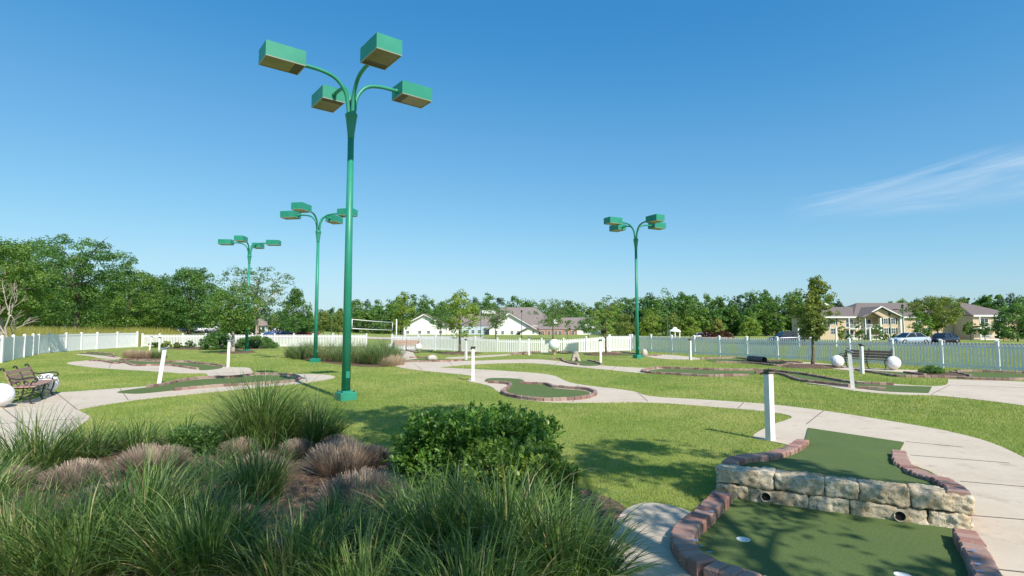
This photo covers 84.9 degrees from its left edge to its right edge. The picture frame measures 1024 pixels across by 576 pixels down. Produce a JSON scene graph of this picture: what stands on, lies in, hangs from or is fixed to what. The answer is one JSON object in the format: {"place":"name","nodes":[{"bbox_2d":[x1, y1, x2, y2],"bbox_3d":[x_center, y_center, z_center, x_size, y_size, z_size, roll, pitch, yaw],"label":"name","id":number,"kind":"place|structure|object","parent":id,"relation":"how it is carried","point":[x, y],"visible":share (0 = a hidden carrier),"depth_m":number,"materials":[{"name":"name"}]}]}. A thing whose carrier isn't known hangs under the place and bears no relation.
{"place":"outdoors","nodes":[
{"label":"outdoors","id":0,"kind":"place"},
{"bbox_2d":[0,434,58,506],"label":"ornamental grass","id":1,"kind":"object","parent":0,"point":[6,473],"depth_m":5.89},
{"bbox_2d":[0,448,130,575],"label":"ornamental grass","id":2,"kind":"object","parent":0,"point":[21,522],"depth_m":4.35,"materials":[{"name":"plant"}]},
{"bbox_2d":[0,385,135,472],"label":"ornamental grass","id":3,"kind":"object","parent":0,"point":[36,444],"depth_m":7.21,"materials":[{"name":"plant"}]},
{"bbox_2d":[27,409,148,459],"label":"ornamental grass","id":4,"kind":"object","parent":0,"point":[98,452],"depth_m":7.90,"materials":[{"name":"plant"}]},
{"bbox_2d":[4,325,183,345],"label":"meadow grass","id":5,"kind":"structure","parent":0,"point":[29,330],"depth_m":53.60,"materials":[{"name":"plant"}]},
{"bbox_2d":[91,405,176,451],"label":"ornamental grass","id":6,"kind":"object","parent":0,"point":[138,441],"depth_m":8.43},
{"bbox_2d":[0,433,272,565],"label":"ornamental grass","id":7,"kind":"object","parent":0,"point":[154,484],"depth_m":4.98,"materials":[{"name":"plant"}]},
{"bbox_2d":[110,442,197,475],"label":"cut back grass","id":8,"kind":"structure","parent":0,"point":[136,455],"depth_m":7.00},
{"bbox_2d":[0,360,334,459],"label":"bench path","id":9,"kind":"structure","parent":0,"point":[90,398],"depth_m":14.31,"materials":[{"name":"concrete"}]},
{"bbox_2d":[0,383,15,407],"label":"golf ball","id":10,"kind":"object","parent":9,"relation":"on","point":[7,394],"visible":0.97,"depth_m":12.62,"materials":[{"name":"white paint"}]},
{"bbox_2d":[0,363,58,403],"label":"park bench","id":11,"kind":"object","parent":9,"relation":"on","point":[32,384],"visible":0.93,"depth_m":13.91,"materials":[{"name":"wood"}]},
{"bbox_2d":[34,373,58,394],"bbox_3d":[-12.644,2.616,15.201,0.550,0.601,0.550,0,-4,0],"label":"golf ball","id":12,"kind":"object","parent":9,"relation":"on","point":[55,387],"visible":0.57,"depth_m":15.08,"materials":[{"name":"white paint"}]},
{"bbox_2d":[89,359,224,369],"bbox_3d":[-17.170,3.708,27.550,11.670,0.131,2.896,-3,-5,36],"label":"putting green","id":13,"kind":"object","parent":9,"relation":"on","point":[180,363],"visible":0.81,"depth_m":27.57,"materials":[{"name":"carpet"}]},
{"bbox_2d":[118,372,300,393],"bbox_3d":[-9.872,3.089,18.519,3.888,0.131,5.823,-4,-5,42],"label":"putting green","id":14,"kind":"object","parent":9,"relation":"on","point":[190,383],"visible":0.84,"depth_m":18.26,"materials":[{"name":"carpet"}]},
{"bbox_2d":[54,457,327,575],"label":"ornamental grass","id":15,"kind":"object","parent":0,"point":[196,542],"depth_m":4.17,"materials":[{"name":"plant"}]},
{"bbox_2d":[158,438,247,486],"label":"ornamental grass","id":16,"kind":"object","parent":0,"point":[207,464],"depth_m":6.65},
{"bbox_2d":[216,435,259,458],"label":"cut back grass","id":17,"kind":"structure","parent":0,"point":[240,443],"depth_m":7.81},
{"bbox_2d":[190,425,320,505],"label":"ornamental grass","id":18,"kind":"object","parent":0,"point":[256,473],"depth_m":5.85,"materials":[{"name":"plant"}]},
{"bbox_2d":[288,342,312,358],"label":"ornamental grass","id":19,"kind":"object","parent":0,"point":[301,353],"depth_m":31.46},
{"bbox_2d":[308,342,333,360],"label":"ornamental grass","id":20,"kind":"object","parent":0,"point":[321,355],"depth_m":29.98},
{"bbox_2d":[301,437,380,476],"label":"cut back grass","id":21,"kind":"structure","parent":0,"point":[334,458],"depth_m":6.95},
{"bbox_2d":[264,504,464,575],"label":"ornamental grass","id":22,"kind":"object","parent":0,"point":[363,553],"depth_m":3.77,"materials":[{"name":"plant"}]},
{"bbox_2d":[364,443,390,466],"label":"cut back grass","id":23,"kind":"structure","parent":0,"point":[383,455],"depth_m":7.41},
{"bbox_2d":[359,340,407,364],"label":"ornamental grass","id":24,"kind":"object","parent":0,"point":[379,355],"depth_m":27.05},
{"bbox_2d":[346,462,473,532],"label":"ornamental grass","id":25,"kind":"object","parent":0,"point":[413,482],"depth_m":5.17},
{"bbox_2d":[308,446,571,575],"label":"ornamental grass","id":26,"kind":"object","parent":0,"point":[406,518],"depth_m":4.32,"materials":[{"name":"plant"}]},
{"bbox_2d":[340,493,625,575],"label":"ornamental grass","id":27,"kind":"object","parent":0,"point":[463,566],"depth_m":3.62,"materials":[{"name":"plant"}]},
{"bbox_2d":[361,437,643,575],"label":"ornamental grass","id":28,"kind":"object","parent":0,"point":[500,501],"depth_m":4.30,"materials":[{"name":"plant"}]},
{"bbox_2d":[0,328,1023,511],"bbox_3d":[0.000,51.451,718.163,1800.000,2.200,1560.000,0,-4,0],"label":"ground","id":29,"kind":"structure","parent":0,"point":[558,338],"depth_m":13.83,"materials":[{"name":"plant"}]},
{"bbox_2d":[0,280,37,336],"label":"bare tree","id":30,"kind":"object","parent":29,"relation":"on","point":[4,331],"visible":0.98,"depth_m":33.35,"materials":[{"name":"brown plant"}]},
{"bbox_2d":[0,238,62,335],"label":"meadow tree","id":31,"kind":"object","parent":29,"relation":"on","point":[11,274],"visible":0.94,"depth_m":36.23,"materials":[{"name":"green plant"}]},
{"bbox_2d":[0,237,93,327],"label":"meadow tree","id":32,"kind":"object","parent":29,"relation":"on","point":[44,315],"visible":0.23,"depth_m":65.74,"materials":[{"name":"green plant"}]},
{"bbox_2d":[0,331,138,362],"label":"board fence","id":33,"kind":"object","parent":29,"relation":"on","point":[13,347],"visible":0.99,"depth_m":40.51,"materials":[{"name":"white plastic"}]},
{"bbox_2d":[0,233,147,330],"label":"meadow tree","id":34,"kind":"object","parent":29,"relation":"on","point":[82,271],"visible":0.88,"depth_m":54.79,"materials":[{"name":"green plant"}]},
{"bbox_2d":[72,269,181,329],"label":"meadow tree","id":35,"kind":"object","parent":29,"relation":"on","point":[126,319],"visible":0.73,"depth_m":71.25,"materials":[{"name":"green plant"}]},
{"bbox_2d":[123,273,186,329],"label":"meadow tree","id":36,"kind":"object","parent":29,"relation":"on","point":[159,282],"visible":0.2,"depth_m":78.64,"materials":[{"name":"green plant"}]},
{"bbox_2d":[150,267,227,334],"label":"round tree","id":37,"kind":"object","parent":29,"relation":"on","point":[197,284],"visible":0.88,"depth_m":72.53,"materials":[{"name":"green plant"}]},
{"bbox_2d":[167,347,273,349],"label":"hedge mulch bed","id":38,"kind":"object","parent":29,"relation":"on","point":[192,348],"visible":0.27,"depth_m":46.84,"materials":[{"name":"brown soil"}]},
{"bbox_2d":[198,330,231,349],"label":"clipped bush","id":39,"kind":"object","parent":38,"relation":"on","point":[216,340],"visible":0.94,"depth_m":44.37,"materials":[{"name":"green plant"}]},
{"bbox_2d":[235,335,279,348],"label":"hedge","id":40,"kind":"object","parent":38,"relation":"on","point":[254,341],"visible":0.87,"depth_m":47.05,"materials":[{"name":"green plant"}]},
{"bbox_2d":[216,351,249,353],"bbox_3d":[-19.189,4.450,38.756,2.141,0.116,2.221,1,-4,-13],"label":"mulch ring","id":41,"kind":"object","parent":29,"relation":"on","point":[238,352],"visible":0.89,"depth_m":38.12,"materials":[{"name":"brown soil"}]},
{"bbox_2d":[201,282,265,351],"bbox_3d":[-19.357,2.049,38.848,4.280,5.041,3.945,3,-5,-37],"label":"young tree","id":42,"kind":"object","parent":41,"relation":"on","point":[233,317],"visible":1,"depth_m":38.41,"materials":[{"name":"green plant"}]},
{"bbox_2d":[218,235,280,350],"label":"lamp post","id":43,"kind":"object","parent":29,"relation":"on","point":[238,239],"visible":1,"depth_m":40.25,"materials":[{"name":"green metal"}]},
{"bbox_2d":[213,266,294,335],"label":"silver maple","id":44,"kind":"object","parent":29,"relation":"on","point":[261,291],"visible":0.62,"depth_m":95.70,"materials":[{"name":"green plant"}]},
{"bbox_2d":[141,333,366,346],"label":"picket fence","id":45,"kind":"object","parent":29,"relation":"on","point":[275,336],"visible":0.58,"depth_m":50.14,"materials":[{"name":"white plastic"}]},
{"bbox_2d":[273,286,313,334],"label":"cone tree","id":46,"kind":"object","parent":29,"relation":"on","point":[290,324],"visible":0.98,"depth_m":87.35,"materials":[{"name":"green plant"}]},
{"bbox_2d":[0,439,631,575],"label":"mulch bed","id":47,"kind":"object","parent":29,"relation":"on","point":[311,479],"visible":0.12,"depth_m":6.23,"materials":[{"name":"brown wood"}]},
{"bbox_2d":[0,464,41,490],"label":"cut back grass","id":48,"kind":"structure","parent":47,"relation":"on","point":[18,474],"depth_m":6.34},
{"bbox_2d":[32,457,114,492],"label":"cut back grass","id":49,"kind":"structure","parent":47,"relation":"on","point":[73,466],"depth_m":6.29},
{"bbox_2d":[0,472,216,575],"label":"ornamental grass","id":50,"kind":"object","parent":47,"relation":"on","point":[59,552],"depth_m":4.11,"materials":[{"name":"plant"}]},
{"bbox_2d":[135,412,228,447],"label":"ornamental grass","id":51,"kind":"object","parent":47,"relation":"on","point":[168,436],"depth_m":8.32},
{"bbox_2d":[163,422,233,456],"bbox_3d":[-4.568,2.220,8.213,1.030,0.472,0.720,0,-4,0],"label":"shrub","id":52,"kind":"object","parent":47,"relation":"on","point":[180,434],"visible":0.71,"depth_m":8.05,"materials":[{"name":"green plant"}]},
{"bbox_2d":[156,351,353,458],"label":"ornamental grass","id":53,"kind":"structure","parent":47,"relation":"on","point":[263,413],"depth_m":8.38,"materials":[{"name":"plant"}]},
{"bbox_2d":[172,487,387,575],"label":"ornamental grass","id":54,"kind":"object","parent":47,"relation":"on","point":[270,569],"depth_m":3.98,"materials":[{"name":"plant"}]},
{"bbox_2d":[275,437,315,458],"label":"cut back grass","id":55,"kind":"structure","parent":47,"relation":"on","point":[302,448],"depth_m":7.80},
{"bbox_2d":[242,384,383,446],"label":"ornamental grass","id":56,"kind":"object","parent":47,"relation":"on","point":[326,431],"depth_m":8.64,"materials":[{"name":"plant"}]},
{"bbox_2d":[260,472,419,565],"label":"ornamental grass","id":57,"kind":"object","parent":47,"relation":"on","point":[337,507],"depth_m":4.53,"materials":[{"name":"plant"}]},
{"bbox_2d":[301,466,409,521],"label":"cut back grass","id":58,"kind":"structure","parent":47,"relation":"on","point":[349,482],"depth_m":5.34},
{"bbox_2d":[381,400,565,491],"bbox_3d":[-0.440,1.889,6.880,2.347,0.955,1.540,0,-4,0],"label":"leafy shrub","id":59,"kind":"object","parent":47,"relation":"on","point":[433,432],"visible":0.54,"depth_m":6.51,"materials":[{"name":"green plant"}]},
{"bbox_2d":[453,431,584,513],"bbox_3d":[0.071,1.897,5.716,1.385,0.774,1.127,0,-4,0],"label":"leafy shrub","id":60,"kind":"object","parent":47,"relation":"on","point":[531,447],"visible":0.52,"depth_m":5.53,"materials":[{"name":"green plant"}]},
{"bbox_2d":[421,462,687,575],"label":"ornamental grass","id":61,"kind":"object","parent":47,"relation":"on","point":[606,562],"depth_m":4.00,"materials":[{"name":"plant"}]},
{"bbox_2d":[280,202,357,362],"bbox_3d":[-10.137,-0.105,29.115,3.322,7.931,3.322,3,-5,-34],"label":"lamp post","id":62,"kind":"object","parent":29,"relation":"on","point":[298,208],"visible":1,"depth_m":29.07,"materials":[{"name":"green metal"}]},
{"bbox_2d":[318,310,336,334],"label":"tree","id":63,"kind":"object","parent":29,"relation":"on","point":[324,315],"visible":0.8,"depth_m":111.49,"materials":[{"name":"green plant"}]},
{"bbox_2d":[284,347,386,366],"bbox_3d":[-11.524,4.434,37.349,7.593,0.050,25.717,1,-4,-14],"label":"back mulch bed","id":64,"kind":"object","parent":29,"relation":"on","point":[360,364],"visible":0.15,"depth_m":27.90,"materials":[{"name":"brown soil"}]},
{"bbox_2d":[258,32,431,400],"bbox_3d":[-4.192,-1.433,14.401,3.590,8.571,3.590,0,-4,7],"label":"lamp post","id":65,"kind":"object","parent":29,"relation":"on","point":[380,51],"visible":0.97,"depth_m":14.21,"materials":[{"name":"green metal"}]},
{"bbox_2d":[391,291,415,339],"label":"tall tree","id":66,"kind":"object","parent":29,"relation":"on","point":[402,309],"visible":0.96,"depth_m":119.50,"materials":[{"name":"green plant"}]},
{"bbox_2d":[425,307,457,338],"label":"windswept tree","id":67,"kind":"object","parent":29,"relation":"on","point":[442,318],"visible":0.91,"depth_m":139.56,"materials":[{"name":"green plant"}]},
{"bbox_2d":[439,352,479,354],"bbox_3d":[-3.566,4.409,38.161,3.103,0.116,2.900,0,-4,0],"label":"mulch ring","id":68,"kind":"object","parent":29,"relation":"on","point":[453,353],"visible":0.82,"depth_m":37.36,"materials":[{"name":"brown soil"}]},
{"bbox_2d":[441,289,484,351],"bbox_3d":[-3.530,2.238,37.741,2.815,4.501,2.762,-1,-4,15],"label":"young tree","id":69,"kind":"object","parent":68,"relation":"on","point":[452,323],"visible":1,"depth_m":37.76,"materials":[{"name":"green plant"}]},
{"bbox_2d":[478,305,513,338],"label":"windswept tree","id":70,"kind":"object","parent":29,"relation":"on","point":[494,319],"visible":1,"depth_m":149.38,"materials":[{"name":"green plant"}]},
{"bbox_2d":[391,334,608,351],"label":"picket fence","id":71,"kind":"object","parent":29,"relation":"on","point":[520,345],"visible":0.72,"depth_m":40.80,"materials":[{"name":"white plastic"}]},
{"bbox_2d":[404,307,603,334],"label":"clubhouse","id":72,"kind":"structure","parent":29,"relation":"on","point":[420,325],"depth_m":224.51,"materials":[{"name":"white"}]},
{"bbox_2d":[3,281,1023,335],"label":"woodland","id":73,"kind":"object","parent":29,"relation":"on","point":[771,319],"visible":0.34,"depth_m":212.82,"materials":[{"name":"green plant"}]},
{"bbox_2d":[533,298,574,338],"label":"windswept tree","id":74,"kind":"object","parent":29,"relation":"on","point":[553,317],"visible":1,"depth_m":149.39,"materials":[{"name":"green plant"}]},
{"bbox_2d":[549,358,602,365],"bbox_3d":[3.447,3.803,28.936,1.670,0.131,5.706,1,-4,-12],"label":"putting green","id":75,"kind":"object","parent":29,"relation":"on","point":[588,362],"visible":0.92,"depth_m":28.02,"materials":[{"name":"carpet"}]},
{"bbox_2d":[574,316,600,337],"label":"tree","id":76,"kind":"object","parent":29,"relation":"on","point":[588,320],"visible":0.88,"depth_m":139.04,"materials":[{"name":"green plant"}]},
{"bbox_2d":[584,352,624,355],"bbox_3d":[6.194,4.339,37.147,3.117,0.116,3.195,0,-4,0],"label":"mulch ring","id":77,"kind":"object","parent":29,"relation":"on","point":[607,353],"visible":0.84,"depth_m":36.33,"materials":[{"name":"brown soil"}]},
{"bbox_2d":[588,295,620,352],"bbox_3d":[6.128,2.444,36.925,2.264,3.989,2.185,0,-4,0],"label":"young tree","id":78,"kind":"object","parent":77,"relation":"on","point":[605,317],"visible":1,"depth_m":36.92,"materials":[{"name":"green plant"}]},
{"bbox_2d":[609,334,630,351],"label":"picket fence","id":79,"kind":"object","parent":29,"relation":"on","point":[625,348],"visible":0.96,"depth_m":41.51,"materials":[{"name":"white plastic"}]},
{"bbox_2d":[610,311,634,335],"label":"tree","id":80,"kind":"object","parent":29,"relation":"on","point":[629,329],"visible":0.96,"depth_m":156.90,"materials":[{"name":"green plant"}]},
{"bbox_2d":[604,214,665,358],"bbox_3d":[7.278,0.060,32.727,3.392,8.097,3.392,-1,-4,17],"label":"lamp post","id":81,"kind":"object","parent":29,"relation":"on","point":[653,221],"visible":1,"depth_m":32.60,"materials":[{"name":"green metal"}]},
{"bbox_2d":[606,503,690,575],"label":"front pad","id":82,"kind":"object","parent":29,"relation":"on","point":[670,516],"visible":0.44,"depth_m":4.96,"materials":[{"name":"concrete"}]},
{"bbox_2d":[639,309,661,335],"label":"tree","id":83,"kind":"object","parent":29,"relation":"on","point":[646,323],"visible":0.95,"depth_m":156.98,"materials":[{"name":"green plant"}]},
{"bbox_2d":[658,313,682,335],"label":"tree","id":84,"kind":"object","parent":29,"relation":"on","point":[672,317],"visible":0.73,"depth_m":156.75,"materials":[{"name":"green plant"}]},
{"bbox_2d":[680,316,701,336],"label":"tree","id":85,"kind":"object","parent":29,"relation":"on","point":[688,327],"visible":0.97,"depth_m":157.30,"materials":[{"name":"green plant"}]},
{"bbox_2d":[738,316,762,339],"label":"tree","id":86,"kind":"object","parent":29,"relation":"on","point":[749,322],"visible":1,"depth_m":119.14,"materials":[{"name":"green plant"}]},
{"bbox_2d":[700,357,803,365],"bbox_3d":[12.183,3.814,29.091,3.894,0.131,5.962,2,-4,-21],"label":"putting green","id":87,"kind":"object","parent":29,"relation":"on","point":[745,361],"visible":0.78,"depth_m":28.46,"materials":[{"name":"carpet"}]},
{"bbox_2d":[641,366,931,392],"bbox_3d":[9.623,3.232,20.611,4.735,0.131,10.278,3,-5,-41],"label":"putting green","id":88,"kind":"object","parent":29,"relation":"on","point":[803,377],"visible":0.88,"depth_m":20.55,"materials":[{"name":"carpet"}]},
{"bbox_2d":[631,334,1023,370],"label":"picket fence","id":89,"kind":"object","parent":29,"relation":"on","point":[849,344],"visible":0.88,"depth_m":28.09,"materials":[{"name":"white plastic"}]},
{"bbox_2d":[670,428,1002,575],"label":"putting green","id":90,"kind":"object","parent":29,"relation":"on","point":[719,533],"visible":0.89,"depth_m":4.90,"materials":[{"name":"carpet"}]},
{"bbox_2d":[715,464,974,530],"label":"retaining wall","id":91,"kind":"structure","parent":29,"relation":"on","point":[903,502],"depth_m":5.47,"materials":[{"name":"stone"}]},
{"bbox_2d":[709,342,1023,344],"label":"car park","id":92,"kind":"structure","parent":29,"relation":"on","point":[858,342],"depth_m":76.17,"materials":[{"name":"asphalt"}]},
{"bbox_2d":[767,331,806,342],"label":"parked car","id":93,"kind":"object","parent":92,"relation":"on","point":[786,335],"visible":0.28,"depth_m":76.96,"materials":[{"name":"white paint"}]},
{"bbox_2d":[888,333,931,344],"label":"parked car","id":94,"kind":"object","parent":92,"relation":"on","point":[910,337],"visible":0.68,"depth_m":68.00,"materials":[{"name":"silver metal"}]},
{"bbox_2d":[930,333,960,343],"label":"parked car","id":95,"kind":"object","parent":92,"relation":"on","point":[948,337],"visible":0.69,"depth_m":71.08,"materials":[{"name":"black paint"}]},
{"bbox_2d":[789,302,1016,339],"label":"apartment building","id":96,"kind":"structure","parent":29,"relation":"on","point":[869,314],"depth_m":139.22,"materials":[{"name":"beige"}]},
{"bbox_2d":[906,311,935,336],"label":"tree","id":97,"kind":"object","parent":29,"relation":"on","point":[921,324],"visible":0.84,"depth_m":87.64,"materials":[{"name":"green plant"}]},
{"bbox_2d":[898,295,968,332],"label":"vase tree","id":98,"kind":"object","parent":29,"relation":"on","point":[940,312],"visible":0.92,"depth_m":91.10,"materials":[{"name":"green plant"}]},
{"bbox_2d":[853,369,1023,380],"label":"putting green","id":99,"kind":"object","parent":29,"relation":"on","point":[1000,375],"visible":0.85,"depth_m":20.90,"materials":[{"name":"carpet"}]},
{"bbox_2d":[915,371,965,376],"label":"island mulch","id":100,"kind":"object","parent":29,"relation":"on","point":[949,374],"visible":0.38,"depth_m":21.01,"materials":[{"name":"brown soil"}]},
{"bbox_2d":[918,364,944,373],"bbox_3d":[16.139,3.150,21.491,0.936,0.433,0.856,0,-4,0],"label":"shrub","id":101,"kind":"object","parent":100,"relation":"on","point":[933,370],"visible":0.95,"depth_m":21.41,"materials":[{"name":"green plant"}]},
{"bbox_2d":[991,303,1023,341],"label":"round tree","id":102,"kind":"object","parent":29,"relation":"on","point":[1008,316],"visible":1,"depth_m":100.11,"materials":[{"name":"green plant"}]},
{"bbox_2d":[0,0,1023,326],"label":"sky","id":103,"kind":"structure","parent":0,"point":[874,149],"materials":[{"name":"blue"}]},
{"bbox_2d":[395,349,1023,575],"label":"central path","id":104,"kind":"structure","parent":0,"point":[989,476],"depth_m":8.81,"materials":[{"name":"concrete"}]},
{"bbox_2d":[485,378,596,400],"bbox_3d":[0.770,2.982,16.967,2.669,0.131,6.352,1,-4,-10],"label":"putting green","id":105,"kind":"object","parent":104,"relation":"on","point":[525,390],"visible":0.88,"depth_m":15.76,"materials":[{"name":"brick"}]},
{"bbox_2d":[760,368,775,440],"bbox_3d":[4.185,1.907,9.125,0.160,1.202,0.204,2,-4,-25],"label":"marker post","id":106,"kind":"object","parent":104,"relation":"on","point":[767,374],"visible":0.91,"depth_m":9.08,"materials":[{"name":"white paint"}]},
{"bbox_2d":[779,362,917,371],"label":"bench path","id":107,"kind":"structure","parent":0,"point":[875,369],"depth_m":23.94,"materials":[{"name":"concrete"}]},
{"bbox_2d":[780,364,842,368],"bbox_3d":[13.726,3.552,25.667,2.948,0.116,2.562,0,-4,0],"label":"mulch ring","id":108,"kind":"object","parent":107,"relation":"on","point":[815,366],"visible":0.93,"depth_m":25.08,"materials":[{"name":"brown soil"}]},
{"bbox_2d":[787,275,840,363],"bbox_3d":[14.267,1.554,26.636,2.105,4.366,2.201,0,-4,0],"label":"young tree","id":109,"kind":"object","parent":108,"relation":"on","point":[814,326],"visible":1,"depth_m":26.36,"materials":[{"name":"green plant"}]},
{"bbox_2d":[839,348,892,369],"bbox_3d":[15.538,3.108,24.622,0.728,0.891,2.000,2,-5,-30],"label":"park bench","id":110,"kind":"object","parent":107,"relation":"on","point":[879,354],"visible":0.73,"depth_m":24.57,"materials":[{"name":"wood"}]},
{"bbox_2d":[885,356,900,369],"bbox_3d":[16.141,3.194,23.706,0.560,0.610,0.560,0,-4,0],"label":"golf ball","id":111,"kind":"object","parent":107,"relation":"on","point":[893,363],"visible":0.99,"depth_m":23.54,"materials":[{"name":"white paint"}]},
{"bbox_2d":[806,379,1023,405],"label":"path","id":112,"kind":"structure","parent":0,"point":[1009,392],"depth_m":16.09,"materials":[{"name":"concrete"}]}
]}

